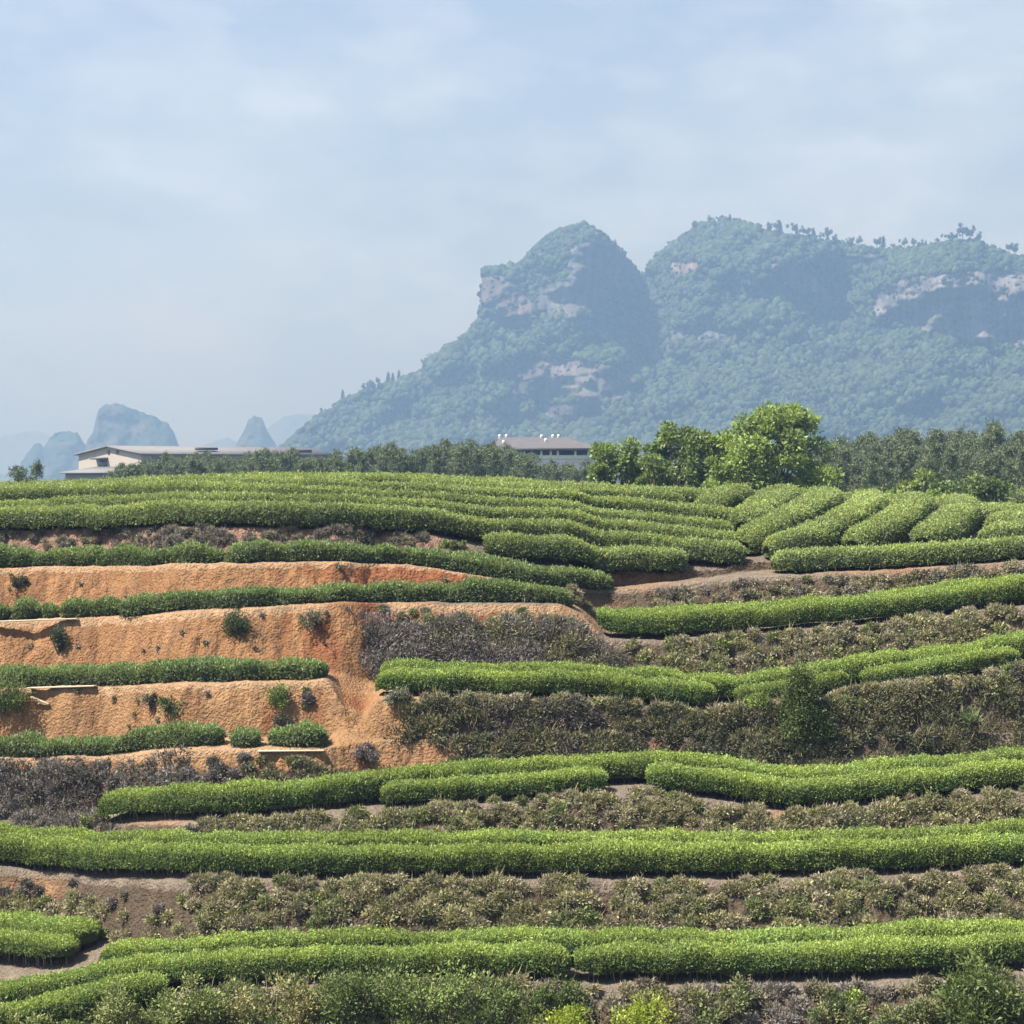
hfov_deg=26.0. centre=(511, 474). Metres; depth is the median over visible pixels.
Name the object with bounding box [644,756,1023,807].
tea hedge
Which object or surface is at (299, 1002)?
shrub
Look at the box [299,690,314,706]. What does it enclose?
bush
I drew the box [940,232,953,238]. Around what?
ridge tree
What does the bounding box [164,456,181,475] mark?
pine tree
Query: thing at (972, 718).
grass tuft
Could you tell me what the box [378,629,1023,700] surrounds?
tea hedge
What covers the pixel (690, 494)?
tea hedge
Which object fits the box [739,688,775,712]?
shrub
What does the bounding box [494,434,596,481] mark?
building
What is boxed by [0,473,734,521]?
tea hedge
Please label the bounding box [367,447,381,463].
pine tree
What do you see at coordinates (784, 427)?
broadleaf tree
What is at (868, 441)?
pine tree
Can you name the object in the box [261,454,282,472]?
pine tree
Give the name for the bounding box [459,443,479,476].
pine tree
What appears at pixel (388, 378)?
ridge tree
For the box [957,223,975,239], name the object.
ridge tree
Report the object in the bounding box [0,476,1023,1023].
ground
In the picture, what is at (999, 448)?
pine tree
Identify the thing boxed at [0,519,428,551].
dead grass
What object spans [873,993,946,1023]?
shrub
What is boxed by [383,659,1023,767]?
dark brush
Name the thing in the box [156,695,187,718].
bush
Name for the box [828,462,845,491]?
pine tree
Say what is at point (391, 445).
pine tree
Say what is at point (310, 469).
pine tree
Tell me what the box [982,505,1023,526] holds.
tea hedge
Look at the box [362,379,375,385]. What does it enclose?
ridge tree
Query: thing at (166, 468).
pine tree
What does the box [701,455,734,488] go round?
broadleaf tree
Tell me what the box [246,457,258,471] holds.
pine tree
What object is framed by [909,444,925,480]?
pine tree
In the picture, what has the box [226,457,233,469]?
pine tree
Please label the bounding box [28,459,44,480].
pine tree
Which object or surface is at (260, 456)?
pine tree
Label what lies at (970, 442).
pine tree
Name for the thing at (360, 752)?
bush
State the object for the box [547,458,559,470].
pine tree
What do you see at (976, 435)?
pine tree
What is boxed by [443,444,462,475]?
pine tree
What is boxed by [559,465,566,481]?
pine tree
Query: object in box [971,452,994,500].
pine tree
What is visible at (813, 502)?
tea hedge
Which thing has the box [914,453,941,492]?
pine tree
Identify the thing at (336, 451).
pine tree
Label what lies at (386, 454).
pine tree
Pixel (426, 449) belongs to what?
pine tree
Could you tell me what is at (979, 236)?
ridge tree
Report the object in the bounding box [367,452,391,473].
pine tree
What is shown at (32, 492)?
tea hedge
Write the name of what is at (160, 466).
pine tree
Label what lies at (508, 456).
pine tree
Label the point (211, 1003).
shrub
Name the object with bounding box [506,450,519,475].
pine tree
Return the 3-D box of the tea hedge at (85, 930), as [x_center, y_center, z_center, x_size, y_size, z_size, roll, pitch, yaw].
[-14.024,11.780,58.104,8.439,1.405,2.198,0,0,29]
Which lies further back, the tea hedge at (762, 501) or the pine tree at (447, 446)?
the pine tree at (447, 446)
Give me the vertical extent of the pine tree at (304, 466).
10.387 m
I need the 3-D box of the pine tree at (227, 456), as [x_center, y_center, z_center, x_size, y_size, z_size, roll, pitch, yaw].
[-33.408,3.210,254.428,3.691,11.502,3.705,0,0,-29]
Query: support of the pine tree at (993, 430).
on the ground at (348, 710)
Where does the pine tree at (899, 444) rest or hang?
on the ground at (348, 710)
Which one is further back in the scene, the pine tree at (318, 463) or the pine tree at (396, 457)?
the pine tree at (318, 463)
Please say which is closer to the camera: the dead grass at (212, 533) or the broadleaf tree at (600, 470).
the dead grass at (212, 533)
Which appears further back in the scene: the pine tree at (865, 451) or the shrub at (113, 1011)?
the pine tree at (865, 451)
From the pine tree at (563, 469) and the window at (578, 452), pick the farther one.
the window at (578, 452)
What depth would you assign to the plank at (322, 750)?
60.50 m
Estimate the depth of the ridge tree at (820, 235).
2245.95 m
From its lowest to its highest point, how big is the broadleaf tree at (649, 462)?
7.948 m
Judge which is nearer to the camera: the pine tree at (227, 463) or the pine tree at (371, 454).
the pine tree at (371, 454)
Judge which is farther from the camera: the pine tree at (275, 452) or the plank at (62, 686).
the pine tree at (275, 452)
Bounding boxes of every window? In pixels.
[561,450,571,454]
[576,450,586,454]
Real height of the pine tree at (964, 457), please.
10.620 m
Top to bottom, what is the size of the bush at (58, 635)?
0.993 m
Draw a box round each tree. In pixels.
[6,464,22,481]
[13,466,31,481]
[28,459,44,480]
[103,469,113,477]
[112,466,124,477]
[115,462,125,468]
[123,465,136,477]
[128,463,139,477]
[135,461,151,476]
[140,462,154,476]
[147,457,158,467]
[149,461,160,475]
[154,460,165,475]
[159,450,172,472]
[160,462,173,475]
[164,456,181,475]
[174,457,189,474]
[183,455,199,474]
[188,450,202,460]
[196,458,207,475]
[200,450,213,474]
[204,458,215,474]
[208,458,228,473]
[213,456,226,470]
[219,454,230,472]
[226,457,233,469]
[226,464,236,474]
[229,456,249,473]
[237,463,249,472]
[239,451,253,460]
[242,459,260,472]
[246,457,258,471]
[252,449,269,472]
[255,447,272,470]
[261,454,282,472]
[270,450,280,471]
[278,450,290,472]
[278,452,295,472]
[288,448,300,465]
[289,460,302,472]
[295,458,314,472]
[303,457,319,472]
[313,455,326,472]
[320,458,333,472]
[327,453,344,472]
[329,459,344,471]
[330,449,344,460]
[343,449,358,471]
[344,457,357,471]
[346,444,360,467]
[351,448,370,472]
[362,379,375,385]
[363,446,377,472]
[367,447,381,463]
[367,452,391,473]
[372,443,384,465]
[377,444,394,471]
[383,440,399,470]
[383,445,406,473]
[386,372,390,381]
[399,447,410,472]
[406,452,423,472]
[414,447,429,472]
[422,445,433,470]
[424,444,443,473]
[426,443,450,474]
[439,437,454,464]
[440,440,453,475]
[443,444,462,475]
[448,441,471,476]
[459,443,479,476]
[465,438,478,471]
[469,446,489,476]
[476,443,496,475]
[479,443,502,477]
[485,438,497,476]
[491,452,507,476]
[499,441,511,452]
[499,448,514,476]
[501,447,514,476]
[506,449,530,477]
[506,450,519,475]
[516,453,536,479]
[528,452,541,476]
[531,459,542,479]
[537,463,548,479]
[537,464,551,480]
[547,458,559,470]
[548,465,565,481]
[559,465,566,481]
[561,460,568,481]
[564,467,574,480]
[565,462,578,470]
[566,468,584,482]
[579,458,592,479]
[579,466,589,482]
[586,462,610,483]
[588,435,661,485]
[634,452,679,488]
[640,419,720,488]
[679,429,716,489]
[701,428,755,484]
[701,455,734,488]
[704,400,844,490]
[766,220,781,230]
[767,658,836,738]
[777,221,782,232]
[785,223,797,233]
[796,225,808,234]
[816,232,827,237]
[817,447,835,468]
[824,445,847,487]
[825,227,832,237]
[826,234,837,240]
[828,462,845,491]
[832,434,851,489]
[832,442,855,492]
[837,442,853,491]
[846,454,864,491]
[848,449,866,485]
[851,435,864,451]
[852,236,861,243]
[856,436,874,460]
[856,459,883,491]
[857,483,891,491]
[859,429,879,445]
[860,445,880,479]
[862,448,882,490]
[867,441,893,479]
[873,236,885,244]
[874,453,893,492]
[875,437,890,456]
[878,434,899,478]
[878,462,898,492]
[880,236,885,247]
[885,467,944,496]
[887,433,915,488]
[889,436,899,481]
[890,449,911,490]
[891,427,907,458]
[894,427,910,439]
[898,237,908,248]
[902,443,920,481]
[905,430,923,446]
[909,428,924,445]
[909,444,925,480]
[911,442,931,469]
[911,451,931,491]
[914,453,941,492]
[921,436,930,453]
[923,426,950,476]
[926,437,945,476]
[926,471,991,501]
[938,437,964,481]
[939,430,959,479]
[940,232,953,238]
[940,443,962,493]
[952,234,960,239]
[952,426,964,441]
[952,447,973,493]
[956,436,978,492]
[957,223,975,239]
[960,428,980,449]
[961,227,973,236]
[961,430,978,449]
[964,445,985,482]
[967,452,985,482]
[969,475,1016,502]
[971,231,981,238]
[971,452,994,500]
[974,429,995,456]
[976,432,998,476]
[981,417,1011,446]
[986,426,1006,450]
[986,451,1009,501]
[993,441,1006,463]
[994,447,1013,474]
[999,441,1017,488]
[999,441,1019,475]
[999,457,1021,501]
[1005,243,1016,251]
[1006,243,1018,253]
[1006,485,1023,503]
[1008,427,1023,449]
[1009,447,1023,492]
[1017,439,1023,473]
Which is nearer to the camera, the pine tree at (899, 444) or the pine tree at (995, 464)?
the pine tree at (995, 464)
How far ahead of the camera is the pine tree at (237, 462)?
210.75 m
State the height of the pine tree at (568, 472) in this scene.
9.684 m
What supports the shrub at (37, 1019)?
on the ground at (348, 710)
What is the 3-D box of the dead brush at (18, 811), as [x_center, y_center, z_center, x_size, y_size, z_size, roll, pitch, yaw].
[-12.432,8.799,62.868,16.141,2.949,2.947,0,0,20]
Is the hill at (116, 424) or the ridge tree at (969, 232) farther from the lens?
the hill at (116, 424)
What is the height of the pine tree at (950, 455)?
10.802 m
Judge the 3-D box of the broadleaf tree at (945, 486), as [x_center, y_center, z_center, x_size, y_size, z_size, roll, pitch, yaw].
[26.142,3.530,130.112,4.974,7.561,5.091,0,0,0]
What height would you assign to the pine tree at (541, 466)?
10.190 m
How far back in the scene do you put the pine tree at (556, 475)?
210.30 m
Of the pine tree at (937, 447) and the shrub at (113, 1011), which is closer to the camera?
the shrub at (113, 1011)
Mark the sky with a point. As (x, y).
(216, 215)
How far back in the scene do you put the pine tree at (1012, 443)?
195.22 m
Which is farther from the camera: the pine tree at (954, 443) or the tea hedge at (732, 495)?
the pine tree at (954, 443)
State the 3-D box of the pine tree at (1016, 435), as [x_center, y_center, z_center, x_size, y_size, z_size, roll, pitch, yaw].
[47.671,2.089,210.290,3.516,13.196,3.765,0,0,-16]
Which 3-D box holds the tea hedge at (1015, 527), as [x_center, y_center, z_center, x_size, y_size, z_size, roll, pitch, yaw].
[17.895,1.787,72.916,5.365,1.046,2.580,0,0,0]
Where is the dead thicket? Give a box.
[353,598,632,682]
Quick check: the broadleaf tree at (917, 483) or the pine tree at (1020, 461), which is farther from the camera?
the pine tree at (1020, 461)
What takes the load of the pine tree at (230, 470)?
on the ground at (348, 710)
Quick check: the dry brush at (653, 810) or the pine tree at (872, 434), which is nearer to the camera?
the dry brush at (653, 810)
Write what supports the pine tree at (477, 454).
on the ground at (348, 710)
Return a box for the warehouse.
[59,445,337,480]
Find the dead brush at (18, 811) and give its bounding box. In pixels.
[0,741,333,825]
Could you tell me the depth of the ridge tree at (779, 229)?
2232.25 m
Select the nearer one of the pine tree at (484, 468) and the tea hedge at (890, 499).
the tea hedge at (890, 499)
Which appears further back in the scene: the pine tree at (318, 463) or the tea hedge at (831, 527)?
the pine tree at (318, 463)
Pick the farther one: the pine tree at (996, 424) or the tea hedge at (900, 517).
the pine tree at (996, 424)
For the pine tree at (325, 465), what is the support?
on the ground at (348, 710)
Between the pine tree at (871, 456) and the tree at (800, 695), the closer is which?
the tree at (800, 695)
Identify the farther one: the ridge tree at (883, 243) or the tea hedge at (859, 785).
the ridge tree at (883, 243)
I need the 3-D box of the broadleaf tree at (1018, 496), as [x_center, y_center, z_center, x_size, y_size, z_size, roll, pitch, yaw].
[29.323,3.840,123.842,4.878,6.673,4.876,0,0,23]
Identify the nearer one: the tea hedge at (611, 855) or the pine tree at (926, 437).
the tea hedge at (611, 855)
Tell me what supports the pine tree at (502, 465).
on the ground at (348, 710)
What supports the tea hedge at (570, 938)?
on the ground at (348, 710)
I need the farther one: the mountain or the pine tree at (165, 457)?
the mountain
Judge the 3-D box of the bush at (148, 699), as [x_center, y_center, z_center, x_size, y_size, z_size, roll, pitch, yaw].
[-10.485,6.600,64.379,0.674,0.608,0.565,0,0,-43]
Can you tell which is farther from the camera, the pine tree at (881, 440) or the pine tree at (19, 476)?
the pine tree at (881, 440)
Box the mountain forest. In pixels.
[278,215,1023,475]
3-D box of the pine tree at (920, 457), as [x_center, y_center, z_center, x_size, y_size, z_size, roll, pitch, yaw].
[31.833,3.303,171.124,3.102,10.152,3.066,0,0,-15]
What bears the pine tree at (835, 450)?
on the ground at (348, 710)
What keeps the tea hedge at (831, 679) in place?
on the ground at (348, 710)
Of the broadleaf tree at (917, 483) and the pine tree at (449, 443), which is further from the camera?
the pine tree at (449, 443)
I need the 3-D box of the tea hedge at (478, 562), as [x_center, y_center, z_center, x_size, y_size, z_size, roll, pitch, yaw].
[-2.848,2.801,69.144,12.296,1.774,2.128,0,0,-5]
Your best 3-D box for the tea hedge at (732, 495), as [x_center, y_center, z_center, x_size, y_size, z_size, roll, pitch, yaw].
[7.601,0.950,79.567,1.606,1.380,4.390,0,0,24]
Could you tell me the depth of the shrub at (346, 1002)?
48.90 m
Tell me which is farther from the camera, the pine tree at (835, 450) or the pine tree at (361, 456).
the pine tree at (361, 456)
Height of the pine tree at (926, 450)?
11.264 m
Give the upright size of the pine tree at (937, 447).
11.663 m
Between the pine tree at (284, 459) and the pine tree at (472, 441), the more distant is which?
the pine tree at (472, 441)
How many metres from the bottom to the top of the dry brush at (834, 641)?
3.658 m
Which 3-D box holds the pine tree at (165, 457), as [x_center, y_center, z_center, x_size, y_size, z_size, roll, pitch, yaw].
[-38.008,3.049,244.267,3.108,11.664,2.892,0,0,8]
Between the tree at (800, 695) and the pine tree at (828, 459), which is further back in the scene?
the pine tree at (828, 459)
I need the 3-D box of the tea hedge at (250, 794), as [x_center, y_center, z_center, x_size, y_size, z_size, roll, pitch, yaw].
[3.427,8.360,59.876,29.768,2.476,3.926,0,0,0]
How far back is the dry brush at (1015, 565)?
69.49 m
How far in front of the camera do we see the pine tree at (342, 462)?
218.66 m
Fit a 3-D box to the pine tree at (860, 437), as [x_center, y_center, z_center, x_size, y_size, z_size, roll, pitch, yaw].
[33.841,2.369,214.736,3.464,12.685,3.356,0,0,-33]
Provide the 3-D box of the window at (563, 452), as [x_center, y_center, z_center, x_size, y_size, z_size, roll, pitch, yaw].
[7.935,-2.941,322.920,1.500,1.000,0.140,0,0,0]
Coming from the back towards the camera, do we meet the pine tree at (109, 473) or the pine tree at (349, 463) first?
the pine tree at (349, 463)
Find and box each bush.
[0,671,41,717]
[10,574,29,587]
[46,624,69,654]
[78,812,110,825]
[140,691,158,709]
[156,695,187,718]
[220,604,255,637]
[262,680,292,708]
[272,712,293,727]
[297,608,330,628]
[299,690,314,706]
[351,741,381,763]
[363,621,381,647]
[382,685,409,704]
[437,539,466,548]
[453,689,477,705]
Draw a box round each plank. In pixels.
[0,618,78,621]
[27,685,96,688]
[30,696,49,704]
[258,749,323,751]
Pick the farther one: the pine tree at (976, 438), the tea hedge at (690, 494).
the pine tree at (976, 438)
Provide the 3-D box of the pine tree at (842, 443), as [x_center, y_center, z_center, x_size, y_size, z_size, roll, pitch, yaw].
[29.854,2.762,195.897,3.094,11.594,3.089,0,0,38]
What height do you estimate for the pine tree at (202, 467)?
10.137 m
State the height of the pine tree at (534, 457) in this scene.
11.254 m
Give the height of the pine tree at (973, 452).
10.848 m
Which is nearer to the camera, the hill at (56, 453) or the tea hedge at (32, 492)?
the tea hedge at (32, 492)
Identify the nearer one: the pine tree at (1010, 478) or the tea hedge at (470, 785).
the tea hedge at (470, 785)
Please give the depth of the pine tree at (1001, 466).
188.04 m
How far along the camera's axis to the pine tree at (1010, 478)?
174.59 m
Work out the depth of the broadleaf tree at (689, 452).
129.50 m
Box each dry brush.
[0,857,1023,940]
[8,780,1023,836]
[12,965,1023,1023]
[565,558,1023,617]
[615,602,1023,675]
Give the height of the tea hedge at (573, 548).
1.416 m
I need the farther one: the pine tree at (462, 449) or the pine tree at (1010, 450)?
the pine tree at (462, 449)
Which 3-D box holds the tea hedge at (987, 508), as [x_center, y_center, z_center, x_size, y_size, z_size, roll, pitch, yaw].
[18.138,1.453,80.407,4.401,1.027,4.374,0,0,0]
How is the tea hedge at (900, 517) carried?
on the ground at (348, 710)
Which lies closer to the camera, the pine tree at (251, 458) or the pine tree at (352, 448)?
the pine tree at (251, 458)
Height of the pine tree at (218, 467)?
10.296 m
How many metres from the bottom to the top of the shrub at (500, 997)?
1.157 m
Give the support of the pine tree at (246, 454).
on the ground at (348, 710)
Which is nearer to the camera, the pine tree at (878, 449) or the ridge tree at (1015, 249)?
the pine tree at (878, 449)
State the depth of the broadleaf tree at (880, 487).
149.54 m
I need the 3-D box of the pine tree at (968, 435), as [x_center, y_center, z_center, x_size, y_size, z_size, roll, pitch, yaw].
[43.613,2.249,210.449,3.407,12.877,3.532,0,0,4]
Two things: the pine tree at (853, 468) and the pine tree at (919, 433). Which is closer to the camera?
the pine tree at (853, 468)
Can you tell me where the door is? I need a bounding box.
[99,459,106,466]
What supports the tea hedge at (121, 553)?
on the ground at (348, 710)
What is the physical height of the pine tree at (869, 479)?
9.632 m
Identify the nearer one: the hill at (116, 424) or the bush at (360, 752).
the bush at (360, 752)
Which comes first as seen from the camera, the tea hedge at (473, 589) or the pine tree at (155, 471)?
the tea hedge at (473, 589)
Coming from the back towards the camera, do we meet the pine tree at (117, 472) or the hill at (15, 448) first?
the hill at (15, 448)
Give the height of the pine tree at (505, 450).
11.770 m
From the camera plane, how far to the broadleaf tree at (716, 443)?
130.64 m
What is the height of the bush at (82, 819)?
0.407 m
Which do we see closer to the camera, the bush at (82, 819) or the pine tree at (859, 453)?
the bush at (82, 819)
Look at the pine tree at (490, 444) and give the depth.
243.77 m
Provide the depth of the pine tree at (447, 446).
226.11 m
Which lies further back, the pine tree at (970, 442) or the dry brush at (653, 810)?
the pine tree at (970, 442)
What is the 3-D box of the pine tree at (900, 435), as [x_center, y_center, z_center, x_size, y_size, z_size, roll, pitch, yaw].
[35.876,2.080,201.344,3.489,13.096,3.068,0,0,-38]
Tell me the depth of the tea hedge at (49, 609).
70.54 m
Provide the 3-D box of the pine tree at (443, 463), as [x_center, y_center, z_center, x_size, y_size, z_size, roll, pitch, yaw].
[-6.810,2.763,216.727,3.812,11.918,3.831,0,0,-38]
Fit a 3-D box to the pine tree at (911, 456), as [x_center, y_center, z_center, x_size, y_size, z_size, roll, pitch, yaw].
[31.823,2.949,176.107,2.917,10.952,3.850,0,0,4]
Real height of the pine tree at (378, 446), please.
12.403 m
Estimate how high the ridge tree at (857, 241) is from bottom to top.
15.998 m
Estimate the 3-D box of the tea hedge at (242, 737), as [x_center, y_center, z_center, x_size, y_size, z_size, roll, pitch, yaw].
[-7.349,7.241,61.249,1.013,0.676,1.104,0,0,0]
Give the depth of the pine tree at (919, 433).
214.71 m
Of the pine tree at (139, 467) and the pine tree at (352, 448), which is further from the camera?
the pine tree at (352, 448)
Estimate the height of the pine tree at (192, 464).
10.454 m
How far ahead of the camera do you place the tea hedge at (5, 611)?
70.78 m
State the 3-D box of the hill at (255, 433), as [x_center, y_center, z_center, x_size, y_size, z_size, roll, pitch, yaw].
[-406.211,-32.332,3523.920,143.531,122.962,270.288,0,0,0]
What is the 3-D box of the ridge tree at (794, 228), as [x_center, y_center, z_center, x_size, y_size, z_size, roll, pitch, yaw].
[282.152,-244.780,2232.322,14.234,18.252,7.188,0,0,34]
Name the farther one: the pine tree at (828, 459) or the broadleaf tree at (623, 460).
the pine tree at (828, 459)
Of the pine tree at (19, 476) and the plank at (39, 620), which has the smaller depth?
the plank at (39, 620)
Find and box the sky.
[0,0,1023,445]
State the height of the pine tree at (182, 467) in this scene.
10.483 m
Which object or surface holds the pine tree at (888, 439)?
on the ground at (348, 710)
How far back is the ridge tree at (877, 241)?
2207.01 m
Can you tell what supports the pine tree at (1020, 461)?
on the ground at (348, 710)
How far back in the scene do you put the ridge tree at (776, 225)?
2230.57 m
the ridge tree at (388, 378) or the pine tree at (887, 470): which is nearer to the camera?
the pine tree at (887, 470)
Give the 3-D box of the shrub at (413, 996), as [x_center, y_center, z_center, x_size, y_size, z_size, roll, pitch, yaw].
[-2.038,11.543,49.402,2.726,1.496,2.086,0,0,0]
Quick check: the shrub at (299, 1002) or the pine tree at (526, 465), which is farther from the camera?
the pine tree at (526, 465)
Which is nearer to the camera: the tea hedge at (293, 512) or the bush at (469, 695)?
the bush at (469, 695)
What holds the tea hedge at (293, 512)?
on the ground at (348, 710)
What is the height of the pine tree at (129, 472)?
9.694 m
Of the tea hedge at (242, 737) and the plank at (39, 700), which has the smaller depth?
the tea hedge at (242, 737)
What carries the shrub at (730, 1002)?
on the ground at (348, 710)
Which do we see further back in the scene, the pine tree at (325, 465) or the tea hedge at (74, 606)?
the pine tree at (325, 465)
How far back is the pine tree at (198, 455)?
241.45 m
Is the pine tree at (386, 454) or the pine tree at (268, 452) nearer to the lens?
the pine tree at (386, 454)
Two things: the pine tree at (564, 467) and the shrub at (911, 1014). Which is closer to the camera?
the shrub at (911, 1014)
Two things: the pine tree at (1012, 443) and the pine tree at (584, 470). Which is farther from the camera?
the pine tree at (584, 470)
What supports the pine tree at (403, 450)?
on the ground at (348, 710)
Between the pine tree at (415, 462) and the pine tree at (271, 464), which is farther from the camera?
the pine tree at (415, 462)
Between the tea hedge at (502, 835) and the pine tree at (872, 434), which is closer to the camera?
the tea hedge at (502, 835)
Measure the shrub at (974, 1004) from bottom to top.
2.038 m
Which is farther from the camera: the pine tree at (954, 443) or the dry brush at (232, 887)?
the pine tree at (954, 443)
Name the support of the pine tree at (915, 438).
on the ground at (348, 710)
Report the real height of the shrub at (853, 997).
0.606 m
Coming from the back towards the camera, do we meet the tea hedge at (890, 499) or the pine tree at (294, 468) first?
the pine tree at (294, 468)
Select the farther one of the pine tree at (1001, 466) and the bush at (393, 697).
the pine tree at (1001, 466)
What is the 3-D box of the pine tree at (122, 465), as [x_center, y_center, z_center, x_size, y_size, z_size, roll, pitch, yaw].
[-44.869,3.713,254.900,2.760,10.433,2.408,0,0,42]
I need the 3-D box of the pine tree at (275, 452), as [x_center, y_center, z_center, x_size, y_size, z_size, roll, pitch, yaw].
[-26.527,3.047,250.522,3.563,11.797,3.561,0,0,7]
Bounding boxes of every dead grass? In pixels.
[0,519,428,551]
[7,556,447,729]
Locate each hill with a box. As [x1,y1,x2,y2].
[0,431,49,475]
[20,431,85,479]
[84,403,178,450]
[204,414,312,446]
[235,415,276,446]
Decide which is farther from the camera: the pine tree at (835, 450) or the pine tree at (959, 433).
the pine tree at (959, 433)
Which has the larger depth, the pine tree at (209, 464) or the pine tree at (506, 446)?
the pine tree at (506, 446)
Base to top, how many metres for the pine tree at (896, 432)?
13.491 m
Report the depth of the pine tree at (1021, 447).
188.61 m
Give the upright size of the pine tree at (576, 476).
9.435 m
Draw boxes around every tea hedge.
[0,471,684,501]
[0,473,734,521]
[0,478,734,532]
[0,489,742,542]
[0,496,747,563]
[0,540,225,567]
[0,602,11,619]
[0,654,330,686]
[0,719,226,757]
[0,814,1023,846]
[0,830,1023,877]
[0,909,102,944]
[0,925,80,966]
[0,936,572,1002]
[0,968,169,1023]
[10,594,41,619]
[19,470,756,503]
[40,601,60,617]
[58,594,121,617]
[97,745,1023,820]
[98,914,1023,961]
[118,574,574,616]
[223,536,613,590]
[228,724,263,747]
[266,718,330,747]
[375,664,717,706]
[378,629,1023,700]
[379,763,609,806]
[482,528,688,571]
[572,929,1023,981]
[596,574,1023,637]
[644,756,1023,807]
[694,482,755,507]
[727,481,802,531]
[733,667,849,701]
[734,484,846,553]
[761,488,888,558]
[770,533,1023,572]
[840,489,937,547]
[858,643,1020,683]
[887,496,898,504]
[908,491,982,542]
[976,517,1023,541]
[977,500,1023,522]
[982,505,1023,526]
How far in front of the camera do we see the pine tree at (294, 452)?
245.25 m
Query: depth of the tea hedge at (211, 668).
64.39 m
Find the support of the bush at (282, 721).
on the ground at (348, 710)
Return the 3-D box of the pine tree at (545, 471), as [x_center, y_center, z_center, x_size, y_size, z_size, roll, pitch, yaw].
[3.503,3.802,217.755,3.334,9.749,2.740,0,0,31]
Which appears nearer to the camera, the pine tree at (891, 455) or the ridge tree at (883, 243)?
the pine tree at (891, 455)
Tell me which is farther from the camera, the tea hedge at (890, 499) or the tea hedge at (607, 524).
the tea hedge at (890, 499)
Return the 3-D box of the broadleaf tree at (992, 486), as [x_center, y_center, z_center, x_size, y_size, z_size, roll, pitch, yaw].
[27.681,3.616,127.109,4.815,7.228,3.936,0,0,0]
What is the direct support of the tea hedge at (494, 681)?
on the ground at (348, 710)
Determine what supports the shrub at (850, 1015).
on the ground at (348, 710)
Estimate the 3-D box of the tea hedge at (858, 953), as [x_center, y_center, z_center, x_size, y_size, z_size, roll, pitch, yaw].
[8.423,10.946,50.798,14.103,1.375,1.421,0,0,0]
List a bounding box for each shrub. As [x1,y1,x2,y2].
[0,995,69,1023]
[81,979,150,1023]
[146,971,235,1023]
[220,968,327,1023]
[303,953,409,1023]
[370,956,479,1023]
[436,979,527,1023]
[521,972,597,1021]
[526,985,684,1023]
[683,971,755,1023]
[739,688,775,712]
[804,987,874,1023]
[843,984,869,1007]
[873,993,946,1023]
[921,940,1023,1023]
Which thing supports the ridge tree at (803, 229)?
on the mountain
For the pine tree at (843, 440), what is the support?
on the ground at (348, 710)
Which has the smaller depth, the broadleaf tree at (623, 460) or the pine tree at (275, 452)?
the broadleaf tree at (623, 460)
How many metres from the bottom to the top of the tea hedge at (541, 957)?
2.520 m
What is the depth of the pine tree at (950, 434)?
198.63 m
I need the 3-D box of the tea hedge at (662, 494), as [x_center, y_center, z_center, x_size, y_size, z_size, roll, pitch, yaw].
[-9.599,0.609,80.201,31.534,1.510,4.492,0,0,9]
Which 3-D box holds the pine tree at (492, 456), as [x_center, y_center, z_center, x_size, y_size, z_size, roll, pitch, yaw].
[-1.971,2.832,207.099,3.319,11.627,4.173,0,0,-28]
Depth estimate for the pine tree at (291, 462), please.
225.79 m
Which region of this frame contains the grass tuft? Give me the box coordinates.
[956,705,985,722]
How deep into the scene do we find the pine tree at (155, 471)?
226.14 m
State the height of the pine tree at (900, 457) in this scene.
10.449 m
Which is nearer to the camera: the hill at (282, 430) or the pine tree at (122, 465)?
the pine tree at (122, 465)
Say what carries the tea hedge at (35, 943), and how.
on the ground at (348, 710)
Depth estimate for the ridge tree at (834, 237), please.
2247.36 m
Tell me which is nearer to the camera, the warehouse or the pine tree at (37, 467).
the pine tree at (37, 467)
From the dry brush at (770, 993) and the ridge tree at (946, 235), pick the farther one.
the ridge tree at (946, 235)
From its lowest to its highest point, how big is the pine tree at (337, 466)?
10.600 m
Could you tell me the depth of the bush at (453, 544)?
70.32 m
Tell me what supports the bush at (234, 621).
on the ground at (348, 710)
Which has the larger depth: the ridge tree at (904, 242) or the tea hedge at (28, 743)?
the ridge tree at (904, 242)
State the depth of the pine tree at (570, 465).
239.27 m
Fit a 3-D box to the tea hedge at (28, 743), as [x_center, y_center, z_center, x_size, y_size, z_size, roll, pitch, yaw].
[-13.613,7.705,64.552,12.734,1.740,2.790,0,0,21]
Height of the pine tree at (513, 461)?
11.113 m
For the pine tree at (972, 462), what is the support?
on the ground at (348, 710)
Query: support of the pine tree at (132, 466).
on the ground at (348, 710)
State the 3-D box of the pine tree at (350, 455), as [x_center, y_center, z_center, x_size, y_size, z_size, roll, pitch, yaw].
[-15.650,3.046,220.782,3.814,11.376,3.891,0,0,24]
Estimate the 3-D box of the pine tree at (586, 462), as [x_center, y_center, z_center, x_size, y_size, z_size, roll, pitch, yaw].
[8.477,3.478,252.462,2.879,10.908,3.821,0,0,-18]
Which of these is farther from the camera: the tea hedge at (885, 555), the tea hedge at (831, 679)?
the tea hedge at (885, 555)
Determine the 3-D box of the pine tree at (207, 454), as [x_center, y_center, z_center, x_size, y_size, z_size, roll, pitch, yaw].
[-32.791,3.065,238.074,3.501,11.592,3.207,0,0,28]

